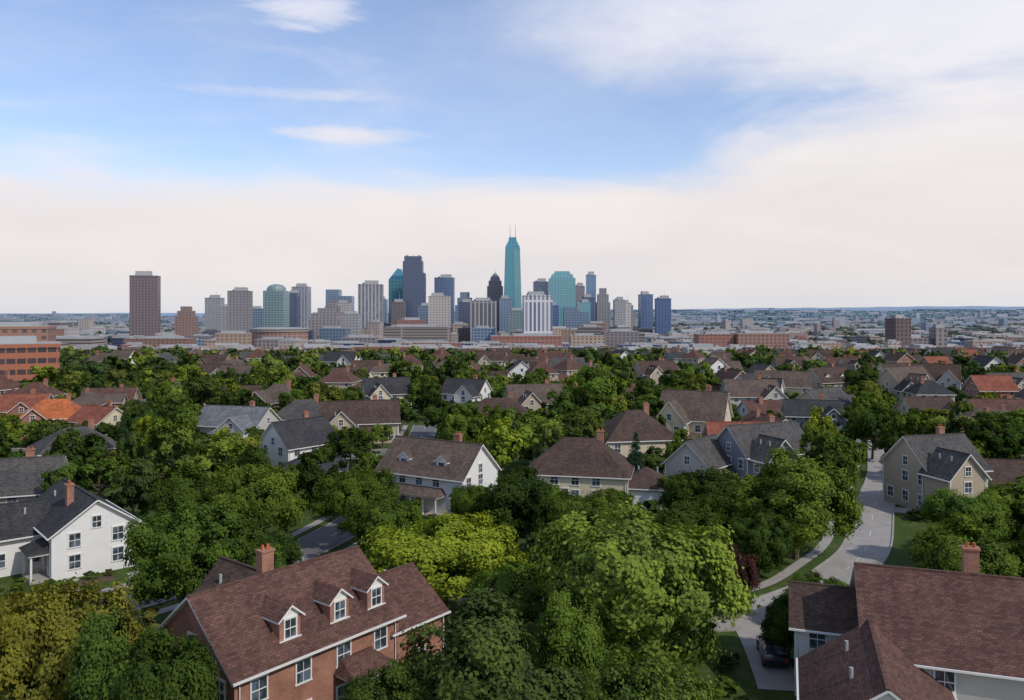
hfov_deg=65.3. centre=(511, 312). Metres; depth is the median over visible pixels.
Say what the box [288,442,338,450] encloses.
gutters
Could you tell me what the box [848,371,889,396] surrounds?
deciduous tree
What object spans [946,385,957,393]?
deciduous tree
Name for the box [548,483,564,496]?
deciduous tree
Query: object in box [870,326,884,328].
apartment block
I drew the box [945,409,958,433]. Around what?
pine tree
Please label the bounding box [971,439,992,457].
deciduous tree
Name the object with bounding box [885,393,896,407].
deciduous tree
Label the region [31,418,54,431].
deciduous tree
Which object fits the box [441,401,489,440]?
deciduous tree
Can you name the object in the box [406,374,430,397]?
deciduous tree
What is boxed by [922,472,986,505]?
downspouts
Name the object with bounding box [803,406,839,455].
deciduous tree
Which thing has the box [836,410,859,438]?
deciduous tree
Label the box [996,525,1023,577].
deciduous tree
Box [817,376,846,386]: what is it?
windows
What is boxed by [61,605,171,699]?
deciduous tree
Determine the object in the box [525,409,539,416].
deciduous tree
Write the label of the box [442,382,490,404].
walls
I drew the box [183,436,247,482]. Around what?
deciduous tree
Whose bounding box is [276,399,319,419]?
roof
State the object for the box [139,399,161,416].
deciduous tree
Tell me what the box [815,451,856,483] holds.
deciduous tree
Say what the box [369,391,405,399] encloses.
windows
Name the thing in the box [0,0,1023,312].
sky
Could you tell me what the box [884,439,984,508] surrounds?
walls
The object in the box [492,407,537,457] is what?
deciduous tree
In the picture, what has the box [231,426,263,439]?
deciduous tree
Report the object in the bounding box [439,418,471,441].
deciduous tree
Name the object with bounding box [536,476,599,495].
windows
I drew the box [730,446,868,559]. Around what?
deciduous tree
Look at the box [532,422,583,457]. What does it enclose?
deciduous tree
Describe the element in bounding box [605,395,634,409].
deciduous tree
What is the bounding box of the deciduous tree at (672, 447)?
[659,427,700,456]
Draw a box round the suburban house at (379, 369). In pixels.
[368,360,403,376]
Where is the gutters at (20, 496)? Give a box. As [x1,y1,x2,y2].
[0,494,40,497]
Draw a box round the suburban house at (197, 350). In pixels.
[189,347,202,353]
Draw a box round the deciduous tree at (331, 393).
[298,381,342,402]
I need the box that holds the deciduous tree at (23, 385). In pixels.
[19,381,59,389]
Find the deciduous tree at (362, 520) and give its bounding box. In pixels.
[342,490,429,552]
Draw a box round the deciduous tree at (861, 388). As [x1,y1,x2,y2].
[845,385,865,396]
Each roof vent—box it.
[219,569,385,583]
[820,581,855,678]
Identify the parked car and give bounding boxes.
[756,635,789,666]
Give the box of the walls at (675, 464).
[666,444,721,477]
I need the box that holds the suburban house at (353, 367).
[324,364,367,376]
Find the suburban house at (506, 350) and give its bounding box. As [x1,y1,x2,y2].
[489,346,510,353]
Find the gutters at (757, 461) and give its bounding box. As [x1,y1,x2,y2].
[741,454,804,463]
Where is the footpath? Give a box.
[126,571,138,596]
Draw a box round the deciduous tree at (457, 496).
[448,483,487,517]
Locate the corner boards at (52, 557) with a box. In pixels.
[51,522,138,577]
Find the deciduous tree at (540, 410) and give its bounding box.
[536,407,548,416]
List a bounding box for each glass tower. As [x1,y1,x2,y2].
[326,289,353,310]
[389,268,402,322]
[434,274,454,326]
[549,271,575,325]
[563,307,588,327]
[586,272,595,320]
[638,291,652,332]
[654,294,670,334]
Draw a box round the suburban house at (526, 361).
[515,356,548,365]
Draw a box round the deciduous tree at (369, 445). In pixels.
[350,426,372,462]
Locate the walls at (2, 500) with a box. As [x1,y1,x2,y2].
[0,496,34,502]
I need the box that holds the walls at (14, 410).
[0,397,51,415]
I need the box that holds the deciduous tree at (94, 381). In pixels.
[75,371,107,392]
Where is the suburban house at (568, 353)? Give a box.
[561,348,576,356]
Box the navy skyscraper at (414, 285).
[403,254,425,316]
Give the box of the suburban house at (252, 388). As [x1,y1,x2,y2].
[218,385,260,404]
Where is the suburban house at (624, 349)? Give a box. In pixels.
[620,347,636,352]
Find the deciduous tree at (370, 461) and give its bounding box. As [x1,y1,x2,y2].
[350,452,379,473]
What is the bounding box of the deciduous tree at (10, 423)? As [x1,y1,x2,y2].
[1,413,23,428]
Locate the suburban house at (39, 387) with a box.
[10,378,73,399]
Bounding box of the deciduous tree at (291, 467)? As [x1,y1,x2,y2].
[280,464,300,484]
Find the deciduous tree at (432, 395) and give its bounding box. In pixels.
[416,379,443,413]
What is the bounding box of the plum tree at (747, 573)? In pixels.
[721,544,761,607]
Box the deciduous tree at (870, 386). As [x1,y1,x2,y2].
[849,380,886,409]
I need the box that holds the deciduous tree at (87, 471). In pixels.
[68,451,136,497]
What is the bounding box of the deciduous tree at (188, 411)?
[151,393,201,429]
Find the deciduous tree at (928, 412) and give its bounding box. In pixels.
[922,407,956,418]
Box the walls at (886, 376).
[876,369,927,393]
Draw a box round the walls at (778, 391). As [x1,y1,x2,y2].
[722,383,786,405]
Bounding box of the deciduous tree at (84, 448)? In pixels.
[41,428,110,484]
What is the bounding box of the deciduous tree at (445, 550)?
[356,509,535,614]
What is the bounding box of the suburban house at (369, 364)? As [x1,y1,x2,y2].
[351,360,383,369]
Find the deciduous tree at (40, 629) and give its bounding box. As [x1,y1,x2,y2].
[0,570,146,699]
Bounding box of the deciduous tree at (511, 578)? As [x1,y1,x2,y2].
[466,556,551,644]
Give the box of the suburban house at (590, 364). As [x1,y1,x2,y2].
[589,360,613,375]
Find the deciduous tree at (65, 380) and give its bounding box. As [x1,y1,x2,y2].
[58,371,88,398]
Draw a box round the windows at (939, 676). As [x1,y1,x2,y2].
[809,633,953,691]
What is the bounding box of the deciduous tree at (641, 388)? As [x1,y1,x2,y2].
[624,383,666,401]
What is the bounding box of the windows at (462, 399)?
[443,388,488,401]
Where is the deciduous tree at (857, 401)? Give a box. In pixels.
[851,393,886,408]
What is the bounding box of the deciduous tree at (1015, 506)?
[970,476,1023,543]
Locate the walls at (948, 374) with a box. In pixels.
[937,371,959,389]
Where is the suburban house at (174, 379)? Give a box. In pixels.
[169,377,204,407]
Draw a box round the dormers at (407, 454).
[397,450,449,465]
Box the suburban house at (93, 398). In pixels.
[72,387,128,410]
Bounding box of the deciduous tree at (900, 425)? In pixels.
[876,411,945,464]
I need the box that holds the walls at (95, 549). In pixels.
[0,501,134,580]
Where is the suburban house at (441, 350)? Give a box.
[431,347,450,354]
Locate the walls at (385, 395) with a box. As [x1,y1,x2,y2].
[362,385,409,403]
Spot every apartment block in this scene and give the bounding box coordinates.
[58,342,69,345]
[98,334,107,344]
[111,328,128,329]
[112,333,128,337]
[204,338,215,345]
[216,331,251,344]
[306,328,313,340]
[308,339,333,343]
[309,308,341,338]
[310,339,329,343]
[325,301,342,313]
[329,341,364,345]
[338,311,361,334]
[416,340,460,346]
[476,341,507,345]
[569,333,604,345]
[577,325,602,334]
[601,329,638,347]
[639,333,644,342]
[646,339,667,344]
[668,339,693,344]
[682,332,699,336]
[704,329,729,331]
[808,340,842,347]
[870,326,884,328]
[883,339,901,348]
[911,330,928,333]
[911,335,932,344]
[912,332,928,335]
[970,334,986,337]
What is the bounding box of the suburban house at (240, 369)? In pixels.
[211,365,251,381]
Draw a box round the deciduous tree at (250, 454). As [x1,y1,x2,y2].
[225,443,289,478]
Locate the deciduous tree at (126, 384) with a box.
[112,378,129,386]
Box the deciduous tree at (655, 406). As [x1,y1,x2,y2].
[630,397,664,416]
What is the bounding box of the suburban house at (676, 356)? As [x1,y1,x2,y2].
[664,350,685,362]
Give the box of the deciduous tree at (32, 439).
[23,425,46,447]
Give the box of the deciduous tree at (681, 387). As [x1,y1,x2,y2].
[673,385,689,389]
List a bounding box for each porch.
[20,552,49,584]
[393,493,444,517]
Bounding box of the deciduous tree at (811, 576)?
[782,568,848,593]
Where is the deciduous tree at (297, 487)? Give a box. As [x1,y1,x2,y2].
[287,469,317,496]
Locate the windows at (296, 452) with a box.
[264,438,316,463]
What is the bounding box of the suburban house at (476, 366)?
[469,360,481,369]
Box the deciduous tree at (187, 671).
[114,623,224,699]
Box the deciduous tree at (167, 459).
[140,419,199,481]
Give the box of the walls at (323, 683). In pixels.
[160,603,442,699]
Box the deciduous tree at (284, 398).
[275,389,306,410]
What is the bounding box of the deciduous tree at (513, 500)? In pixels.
[469,464,554,557]
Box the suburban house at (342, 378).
[318,365,361,388]
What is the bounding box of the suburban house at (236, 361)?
[219,357,248,364]
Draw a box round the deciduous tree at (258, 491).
[204,459,308,531]
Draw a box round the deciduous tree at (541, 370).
[525,367,552,383]
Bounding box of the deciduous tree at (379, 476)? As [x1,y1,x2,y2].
[358,468,395,502]
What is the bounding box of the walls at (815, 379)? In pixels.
[809,369,850,388]
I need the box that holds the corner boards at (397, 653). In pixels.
[233,618,444,699]
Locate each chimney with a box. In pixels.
[25,446,35,456]
[64,480,74,505]
[66,393,70,400]
[87,418,94,428]
[107,400,112,406]
[249,400,255,405]
[255,543,274,574]
[301,410,308,417]
[314,393,318,402]
[453,431,462,441]
[597,428,603,442]
[642,402,649,414]
[705,384,711,390]
[766,414,774,421]
[935,424,945,433]
[960,542,980,573]
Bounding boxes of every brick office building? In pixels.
[0,322,56,340]
[0,336,60,382]
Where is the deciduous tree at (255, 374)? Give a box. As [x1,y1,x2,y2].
[244,362,273,388]
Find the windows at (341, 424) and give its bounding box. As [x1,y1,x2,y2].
[339,420,393,437]
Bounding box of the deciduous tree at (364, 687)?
[337,654,437,699]
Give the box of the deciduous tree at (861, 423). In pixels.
[843,400,902,458]
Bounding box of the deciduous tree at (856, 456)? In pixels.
[796,430,865,485]
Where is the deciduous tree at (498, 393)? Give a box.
[490,387,505,397]
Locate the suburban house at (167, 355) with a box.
[156,352,177,362]
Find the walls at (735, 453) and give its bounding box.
[718,428,809,483]
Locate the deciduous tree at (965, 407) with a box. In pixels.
[950,398,973,415]
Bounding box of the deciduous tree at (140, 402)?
[123,399,143,405]
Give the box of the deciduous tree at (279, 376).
[258,365,296,390]
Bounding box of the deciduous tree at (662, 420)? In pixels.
[649,406,666,426]
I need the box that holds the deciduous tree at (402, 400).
[399,398,411,410]
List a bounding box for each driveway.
[731,618,794,690]
[863,504,911,512]
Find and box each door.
[44,555,47,574]
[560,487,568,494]
[632,492,663,509]
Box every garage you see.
[56,336,103,345]
[282,457,348,490]
[383,324,451,341]
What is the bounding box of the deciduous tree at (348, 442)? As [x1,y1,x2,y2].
[323,426,376,468]
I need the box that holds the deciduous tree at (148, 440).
[143,430,176,456]
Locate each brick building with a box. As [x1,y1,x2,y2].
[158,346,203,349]
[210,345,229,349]
[471,343,491,346]
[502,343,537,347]
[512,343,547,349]
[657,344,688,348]
[947,344,963,348]
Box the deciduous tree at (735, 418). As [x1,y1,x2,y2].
[731,412,743,420]
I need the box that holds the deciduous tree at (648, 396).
[630,393,659,415]
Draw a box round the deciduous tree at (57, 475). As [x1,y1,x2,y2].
[40,462,88,491]
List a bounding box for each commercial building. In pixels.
[80,330,96,335]
[91,326,105,333]
[112,336,137,346]
[196,338,205,345]
[208,343,250,347]
[278,338,307,347]
[330,345,354,348]
[413,344,441,346]
[438,344,453,346]
[451,332,458,341]
[457,326,469,341]
[488,346,511,349]
[589,321,606,326]
[593,343,607,347]
[609,325,629,328]
[633,313,635,325]
[722,319,730,330]
[739,345,755,346]
[788,341,812,345]
[829,335,856,341]
[843,343,881,346]
[947,340,964,345]
[953,336,978,341]
[972,346,992,347]
[996,335,1023,341]
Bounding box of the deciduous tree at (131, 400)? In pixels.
[123,399,136,409]
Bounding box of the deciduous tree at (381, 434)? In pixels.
[369,423,393,447]
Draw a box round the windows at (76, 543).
[0,515,122,568]
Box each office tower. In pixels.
[129,271,160,335]
[220,304,226,330]
[227,287,252,332]
[253,306,262,327]
[289,290,299,326]
[292,283,310,327]
[338,300,351,311]
[384,297,387,322]
[390,295,405,324]
[418,303,427,323]
[428,293,450,325]
[455,292,471,321]
[458,299,470,325]
[499,295,512,332]
[509,308,521,334]
[533,278,547,294]
[553,302,558,325]
[576,283,584,311]
[577,299,590,320]
[580,293,594,320]
[595,288,609,330]
[613,297,624,326]
[625,300,630,330]
[631,303,632,329]
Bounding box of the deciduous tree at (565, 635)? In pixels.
[530,586,610,683]
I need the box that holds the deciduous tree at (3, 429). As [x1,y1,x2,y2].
[0,418,6,450]
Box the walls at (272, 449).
[259,425,336,467]
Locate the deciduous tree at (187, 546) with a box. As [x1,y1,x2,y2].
[119,496,252,609]
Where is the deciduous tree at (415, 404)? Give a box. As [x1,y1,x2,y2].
[407,391,430,415]
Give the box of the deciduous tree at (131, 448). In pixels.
[115,431,150,479]
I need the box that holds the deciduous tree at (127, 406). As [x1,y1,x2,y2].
[118,402,139,410]
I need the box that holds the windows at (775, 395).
[734,393,782,401]
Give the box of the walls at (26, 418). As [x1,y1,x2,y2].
[19,410,45,439]
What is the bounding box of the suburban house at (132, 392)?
[80,383,141,400]
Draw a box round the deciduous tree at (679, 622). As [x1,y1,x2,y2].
[657,589,714,628]
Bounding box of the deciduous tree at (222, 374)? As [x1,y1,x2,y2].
[210,367,240,384]
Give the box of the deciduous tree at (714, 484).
[656,463,746,530]
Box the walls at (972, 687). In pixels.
[798,631,1023,699]
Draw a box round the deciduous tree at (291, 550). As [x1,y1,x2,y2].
[238,516,303,565]
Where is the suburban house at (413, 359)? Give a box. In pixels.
[402,352,422,370]
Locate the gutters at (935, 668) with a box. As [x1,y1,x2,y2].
[789,628,1023,699]
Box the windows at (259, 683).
[189,587,422,699]
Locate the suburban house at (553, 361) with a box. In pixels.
[548,357,588,366]
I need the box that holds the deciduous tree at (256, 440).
[204,430,263,454]
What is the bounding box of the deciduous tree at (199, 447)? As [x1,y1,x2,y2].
[159,439,203,456]
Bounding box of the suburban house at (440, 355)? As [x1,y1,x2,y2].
[429,352,449,365]
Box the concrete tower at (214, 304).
[205,295,224,330]
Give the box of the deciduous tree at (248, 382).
[242,379,262,386]
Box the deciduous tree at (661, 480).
[656,473,674,488]
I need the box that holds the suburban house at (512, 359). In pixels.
[508,355,535,362]
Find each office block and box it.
[56,326,79,335]
[56,329,64,335]
[117,330,128,333]
[120,342,149,346]
[187,334,213,339]
[198,329,219,334]
[230,346,254,349]
[287,343,337,350]
[361,329,374,334]
[461,341,477,344]
[510,329,521,334]
[562,342,569,346]
[618,342,657,347]
[621,346,641,348]
[633,328,651,332]
[635,344,653,347]
[645,335,657,342]
[664,333,685,335]
[669,335,693,341]
[682,343,725,353]
[776,331,807,338]
[787,344,833,347]
[817,330,834,335]
[818,337,846,344]
[841,346,865,349]
[857,334,879,344]
[861,331,884,335]
[898,344,935,350]
[947,328,965,330]
[962,332,986,335]
[994,327,1008,331]
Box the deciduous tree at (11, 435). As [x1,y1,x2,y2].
[2,428,22,452]
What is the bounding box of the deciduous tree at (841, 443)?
[837,434,857,457]
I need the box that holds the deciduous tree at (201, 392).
[176,377,223,406]
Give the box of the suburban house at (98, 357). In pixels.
[87,350,120,362]
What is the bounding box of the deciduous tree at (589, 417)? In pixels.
[560,407,608,441]
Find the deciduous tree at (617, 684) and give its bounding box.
[578,642,717,699]
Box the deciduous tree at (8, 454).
[0,446,25,457]
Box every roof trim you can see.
[1,500,140,542]
[6,394,53,413]
[19,409,67,421]
[155,597,392,685]
[214,407,282,431]
[260,423,322,450]
[360,380,410,396]
[378,445,501,482]
[445,379,492,397]
[503,386,541,402]
[537,467,664,490]
[606,440,682,442]
[631,361,669,374]
[657,395,732,422]
[661,442,707,467]
[715,426,798,461]
[720,379,788,399]
[798,565,1016,699]
[878,436,990,482]
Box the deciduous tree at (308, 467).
[294,444,349,504]
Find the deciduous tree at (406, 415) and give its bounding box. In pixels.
[399,403,419,432]
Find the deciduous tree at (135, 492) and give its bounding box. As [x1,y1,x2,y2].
[110,456,164,516]
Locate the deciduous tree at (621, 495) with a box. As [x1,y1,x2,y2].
[593,487,634,518]
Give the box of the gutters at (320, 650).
[232,611,450,686]
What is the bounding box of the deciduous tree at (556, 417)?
[535,410,570,432]
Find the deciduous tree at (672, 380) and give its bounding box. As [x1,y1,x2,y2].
[657,369,685,388]
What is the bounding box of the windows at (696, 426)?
[667,414,700,433]
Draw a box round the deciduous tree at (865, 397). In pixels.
[850,392,897,449]
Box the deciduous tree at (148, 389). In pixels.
[141,383,156,398]
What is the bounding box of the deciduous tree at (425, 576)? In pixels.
[377,562,434,589]
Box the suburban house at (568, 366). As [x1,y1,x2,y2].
[552,355,583,375]
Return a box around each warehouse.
[48,321,72,326]
[73,345,116,349]
[123,336,196,347]
[130,345,163,349]
[158,333,179,335]
[168,344,208,347]
[225,345,261,349]
[254,337,284,349]
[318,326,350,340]
[341,335,377,342]
[355,343,411,349]
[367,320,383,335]
[378,338,408,342]
[392,340,412,344]
[397,317,425,323]
[401,345,440,349]
[452,322,467,333]
[455,345,485,349]
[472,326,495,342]
[490,333,562,346]
[540,345,567,350]
[553,326,565,335]
[561,328,576,342]
[580,344,599,347]
[648,336,679,342]
[657,343,687,346]
[677,330,703,333]
[693,332,734,346]
[723,344,739,346]
[728,346,755,350]
[729,331,789,347]
[792,335,808,340]
[795,346,831,348]
[858,346,880,349]
[964,338,1011,347]
[981,333,1011,338]
[994,342,1023,347]
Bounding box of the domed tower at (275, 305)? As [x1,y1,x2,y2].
[263,284,288,326]
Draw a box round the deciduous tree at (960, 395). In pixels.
[953,389,972,402]
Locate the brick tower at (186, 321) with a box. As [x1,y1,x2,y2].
[175,306,197,337]
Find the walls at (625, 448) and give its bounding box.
[607,441,670,472]
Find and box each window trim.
[0,514,124,570]
[187,584,425,699]
[228,417,269,429]
[263,437,327,464]
[363,388,407,401]
[398,457,482,508]
[444,388,489,399]
[537,476,628,494]
[604,442,670,452]
[666,410,727,432]
[726,442,802,481]
[794,631,956,696]
[887,454,972,504]
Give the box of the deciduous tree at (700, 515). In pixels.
[651,494,732,550]
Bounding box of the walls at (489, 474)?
[393,448,496,513]
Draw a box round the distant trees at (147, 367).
[19,322,1023,392]
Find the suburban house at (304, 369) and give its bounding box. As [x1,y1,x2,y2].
[293,362,316,376]
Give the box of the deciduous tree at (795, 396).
[785,392,797,398]
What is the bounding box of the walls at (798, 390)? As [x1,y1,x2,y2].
[768,377,802,393]
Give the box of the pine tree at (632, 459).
[627,431,645,470]
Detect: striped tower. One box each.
[358,280,383,328]
[470,298,496,341]
[522,291,552,334]
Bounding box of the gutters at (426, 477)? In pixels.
[378,471,462,482]
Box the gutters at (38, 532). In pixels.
[0,500,144,542]
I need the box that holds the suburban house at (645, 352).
[639,349,650,354]
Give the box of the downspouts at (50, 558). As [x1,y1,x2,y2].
[50,539,50,578]
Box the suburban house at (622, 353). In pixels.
[611,349,634,357]
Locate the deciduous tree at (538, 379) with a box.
[511,372,551,383]
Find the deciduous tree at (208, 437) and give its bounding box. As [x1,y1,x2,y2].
[187,430,213,461]
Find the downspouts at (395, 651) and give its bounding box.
[239,616,443,699]
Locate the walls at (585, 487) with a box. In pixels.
[524,476,664,509]
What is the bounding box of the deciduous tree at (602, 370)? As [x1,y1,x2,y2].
[577,360,611,380]
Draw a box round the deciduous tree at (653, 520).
[589,508,677,556]
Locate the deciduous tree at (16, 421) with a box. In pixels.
[0,414,24,428]
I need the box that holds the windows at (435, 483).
[399,458,491,509]
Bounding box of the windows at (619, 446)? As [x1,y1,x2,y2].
[615,444,636,451]
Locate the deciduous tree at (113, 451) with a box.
[100,449,127,467]
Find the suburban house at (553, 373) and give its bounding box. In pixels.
[525,357,567,380]
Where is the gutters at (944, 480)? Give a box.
[916,471,993,482]
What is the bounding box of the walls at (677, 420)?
[656,403,730,435]
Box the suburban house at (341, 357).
[322,351,361,366]
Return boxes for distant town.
[0,308,1023,335]
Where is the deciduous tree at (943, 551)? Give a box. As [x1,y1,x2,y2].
[905,509,1023,576]
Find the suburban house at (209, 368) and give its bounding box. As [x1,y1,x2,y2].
[199,363,233,374]
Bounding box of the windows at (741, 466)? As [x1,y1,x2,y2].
[727,443,807,479]
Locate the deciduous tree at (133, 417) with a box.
[121,404,156,437]
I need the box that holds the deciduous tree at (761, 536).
[726,510,795,579]
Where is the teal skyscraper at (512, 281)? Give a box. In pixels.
[504,224,521,307]
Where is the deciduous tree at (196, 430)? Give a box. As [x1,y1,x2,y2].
[189,427,200,433]
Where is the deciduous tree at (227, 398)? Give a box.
[218,388,269,406]
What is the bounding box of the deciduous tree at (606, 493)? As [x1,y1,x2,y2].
[573,488,618,509]
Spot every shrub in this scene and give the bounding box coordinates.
[9,578,33,588]
[43,578,63,585]
[62,576,76,584]
[83,570,100,578]
[102,569,113,574]
[131,607,159,636]
[278,523,293,530]
[422,515,436,530]
[518,454,533,460]
[635,499,659,512]
[702,675,740,698]
[717,653,739,669]
[857,443,868,451]
[906,509,922,517]
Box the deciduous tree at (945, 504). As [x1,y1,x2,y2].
[918,487,1010,545]
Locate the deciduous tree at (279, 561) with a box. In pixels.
[250,540,287,568]
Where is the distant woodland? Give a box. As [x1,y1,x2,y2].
[0,309,1023,331]
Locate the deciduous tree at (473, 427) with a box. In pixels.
[437,405,487,443]
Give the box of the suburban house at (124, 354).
[111,350,142,364]
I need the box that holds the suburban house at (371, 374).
[349,370,374,377]
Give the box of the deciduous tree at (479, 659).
[389,584,588,699]
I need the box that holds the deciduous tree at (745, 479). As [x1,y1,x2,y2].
[703,468,756,514]
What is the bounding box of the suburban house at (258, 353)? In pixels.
[246,346,273,361]
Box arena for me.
[249,327,308,344]
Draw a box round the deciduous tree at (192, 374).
[181,369,215,384]
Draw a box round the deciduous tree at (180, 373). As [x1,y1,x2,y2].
[161,364,211,386]
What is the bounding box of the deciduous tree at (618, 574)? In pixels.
[525,497,763,676]
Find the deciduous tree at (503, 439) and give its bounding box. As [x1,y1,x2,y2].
[482,416,524,473]
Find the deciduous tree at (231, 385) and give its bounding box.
[212,378,242,396]
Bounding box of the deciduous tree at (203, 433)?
[191,430,208,443]
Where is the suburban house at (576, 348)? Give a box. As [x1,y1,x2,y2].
[568,347,592,350]
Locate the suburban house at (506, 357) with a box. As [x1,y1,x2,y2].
[503,353,524,365]
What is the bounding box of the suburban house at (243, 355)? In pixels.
[234,351,253,360]
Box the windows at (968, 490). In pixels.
[888,456,970,504]
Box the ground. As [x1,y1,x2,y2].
[0,306,1023,699]
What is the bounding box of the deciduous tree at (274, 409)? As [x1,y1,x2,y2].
[266,402,278,412]
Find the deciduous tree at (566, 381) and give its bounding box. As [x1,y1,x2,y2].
[558,378,569,386]
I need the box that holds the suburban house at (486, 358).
[477,348,503,365]
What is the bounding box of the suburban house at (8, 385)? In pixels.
[0,371,20,393]
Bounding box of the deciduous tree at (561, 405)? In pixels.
[540,388,577,428]
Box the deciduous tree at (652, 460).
[627,445,667,472]
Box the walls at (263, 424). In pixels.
[197,409,279,437]
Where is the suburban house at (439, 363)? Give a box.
[432,358,457,367]
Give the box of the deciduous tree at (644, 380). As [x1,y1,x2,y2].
[624,377,663,390]
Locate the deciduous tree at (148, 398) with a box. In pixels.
[143,393,154,404]
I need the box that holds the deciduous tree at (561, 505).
[527,487,610,549]
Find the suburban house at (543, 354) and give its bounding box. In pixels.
[537,348,562,359]
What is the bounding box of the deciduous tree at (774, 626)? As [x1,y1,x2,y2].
[758,590,793,659]
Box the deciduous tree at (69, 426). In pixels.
[62,423,82,427]
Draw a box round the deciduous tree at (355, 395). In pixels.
[342,385,363,399]
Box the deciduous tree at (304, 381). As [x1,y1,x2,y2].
[295,376,327,393]
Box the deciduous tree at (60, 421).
[54,418,68,424]
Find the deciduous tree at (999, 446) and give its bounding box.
[946,410,1023,458]
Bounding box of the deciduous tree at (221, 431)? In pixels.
[210,427,241,454]
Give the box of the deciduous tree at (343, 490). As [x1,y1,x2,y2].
[305,466,401,541]
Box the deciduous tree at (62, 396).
[56,390,76,400]
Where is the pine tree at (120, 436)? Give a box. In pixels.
[115,415,133,472]
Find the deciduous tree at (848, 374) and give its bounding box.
[842,365,872,388]
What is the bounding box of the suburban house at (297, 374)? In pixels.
[291,372,303,376]
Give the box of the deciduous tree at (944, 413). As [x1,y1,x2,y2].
[916,408,973,434]
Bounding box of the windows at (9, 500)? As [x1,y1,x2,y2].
[7,496,37,502]
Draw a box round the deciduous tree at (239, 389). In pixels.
[233,388,248,398]
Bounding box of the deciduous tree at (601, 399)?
[571,393,627,415]
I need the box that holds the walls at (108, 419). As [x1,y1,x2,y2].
[69,409,130,435]
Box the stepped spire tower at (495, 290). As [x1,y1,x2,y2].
[487,272,502,332]
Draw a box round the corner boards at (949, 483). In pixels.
[883,460,987,499]
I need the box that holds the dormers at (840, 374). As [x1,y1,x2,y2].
[824,373,843,377]
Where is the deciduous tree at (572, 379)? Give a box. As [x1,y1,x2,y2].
[568,368,604,386]
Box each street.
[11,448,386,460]
[77,425,436,621]
[297,439,895,632]
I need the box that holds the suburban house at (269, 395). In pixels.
[251,379,302,407]
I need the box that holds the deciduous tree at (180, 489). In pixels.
[147,460,213,518]
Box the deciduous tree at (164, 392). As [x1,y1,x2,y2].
[152,380,188,407]
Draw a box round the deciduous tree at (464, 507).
[456,501,492,530]
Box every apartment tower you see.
[885,315,911,346]
[929,324,947,346]
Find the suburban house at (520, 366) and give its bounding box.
[507,359,536,379]
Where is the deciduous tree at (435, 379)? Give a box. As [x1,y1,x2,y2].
[426,376,440,386]
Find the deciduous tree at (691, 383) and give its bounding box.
[684,373,708,390]
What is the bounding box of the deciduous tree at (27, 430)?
[18,420,49,438]
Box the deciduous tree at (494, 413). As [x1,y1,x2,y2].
[481,404,502,429]
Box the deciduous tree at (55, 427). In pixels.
[34,422,66,438]
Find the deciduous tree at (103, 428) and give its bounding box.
[83,420,113,435]
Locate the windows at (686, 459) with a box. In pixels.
[685,456,688,463]
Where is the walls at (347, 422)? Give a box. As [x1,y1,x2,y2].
[330,413,397,446]
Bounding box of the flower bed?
[48,575,115,589]
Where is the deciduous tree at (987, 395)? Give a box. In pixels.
[973,391,998,398]
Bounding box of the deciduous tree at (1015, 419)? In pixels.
[993,407,1023,458]
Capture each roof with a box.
[0,393,50,411]
[0,455,65,496]
[0,477,136,540]
[18,537,49,556]
[19,399,80,419]
[26,426,116,455]
[66,404,116,424]
[185,545,449,683]
[197,405,269,431]
[270,415,338,449]
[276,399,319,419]
[320,399,400,426]
[333,646,394,681]
[359,426,371,431]
[362,377,410,396]
[375,435,483,481]
[396,482,445,498]
[440,378,485,396]
[476,398,527,417]
[507,383,569,404]
[520,437,671,489]
[603,410,682,441]
[636,360,677,375]
[657,389,728,423]
[685,434,731,468]
[688,432,701,437]
[722,466,738,473]
[724,379,780,398]
[726,421,811,462]
[754,370,811,387]
[789,562,1023,699]
[810,366,850,383]
[886,365,935,383]
[902,433,992,480]
[910,363,961,383]
[984,458,1023,485]
[989,372,1023,385]
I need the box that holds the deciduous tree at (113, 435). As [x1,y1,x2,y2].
[106,421,130,440]
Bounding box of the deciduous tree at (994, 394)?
[990,391,1014,398]
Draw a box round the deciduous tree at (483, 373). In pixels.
[477,370,500,382]
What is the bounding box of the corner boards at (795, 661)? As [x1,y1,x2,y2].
[795,631,796,695]
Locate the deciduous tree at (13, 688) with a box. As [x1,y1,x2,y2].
[0,581,99,699]
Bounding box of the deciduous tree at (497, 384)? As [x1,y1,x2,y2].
[468,374,507,391]
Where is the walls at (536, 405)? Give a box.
[505,389,547,411]
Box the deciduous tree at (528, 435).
[511,419,565,456]
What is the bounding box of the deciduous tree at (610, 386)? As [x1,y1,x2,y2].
[560,365,628,417]
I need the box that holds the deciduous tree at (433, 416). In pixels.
[421,399,451,435]
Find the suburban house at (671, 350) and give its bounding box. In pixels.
[661,345,682,354]
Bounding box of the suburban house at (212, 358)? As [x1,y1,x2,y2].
[199,352,231,362]
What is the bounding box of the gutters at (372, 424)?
[357,423,400,426]
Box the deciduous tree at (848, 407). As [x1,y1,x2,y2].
[842,405,852,411]
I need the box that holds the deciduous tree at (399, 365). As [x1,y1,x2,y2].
[386,359,423,394]
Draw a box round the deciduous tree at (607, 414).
[578,404,622,436]
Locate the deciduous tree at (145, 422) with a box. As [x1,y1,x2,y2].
[133,413,161,460]
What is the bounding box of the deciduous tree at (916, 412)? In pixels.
[907,409,930,434]
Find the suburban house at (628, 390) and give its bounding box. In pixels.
[620,383,635,401]
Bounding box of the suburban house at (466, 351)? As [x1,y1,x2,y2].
[456,348,475,352]
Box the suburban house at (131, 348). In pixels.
[125,347,140,349]
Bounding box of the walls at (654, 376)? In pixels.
[633,364,663,383]
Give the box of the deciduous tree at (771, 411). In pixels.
[766,409,781,416]
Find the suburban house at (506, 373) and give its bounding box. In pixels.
[476,370,512,381]
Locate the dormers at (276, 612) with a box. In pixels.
[261,568,388,642]
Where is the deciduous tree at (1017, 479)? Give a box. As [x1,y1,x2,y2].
[1011,474,1023,495]

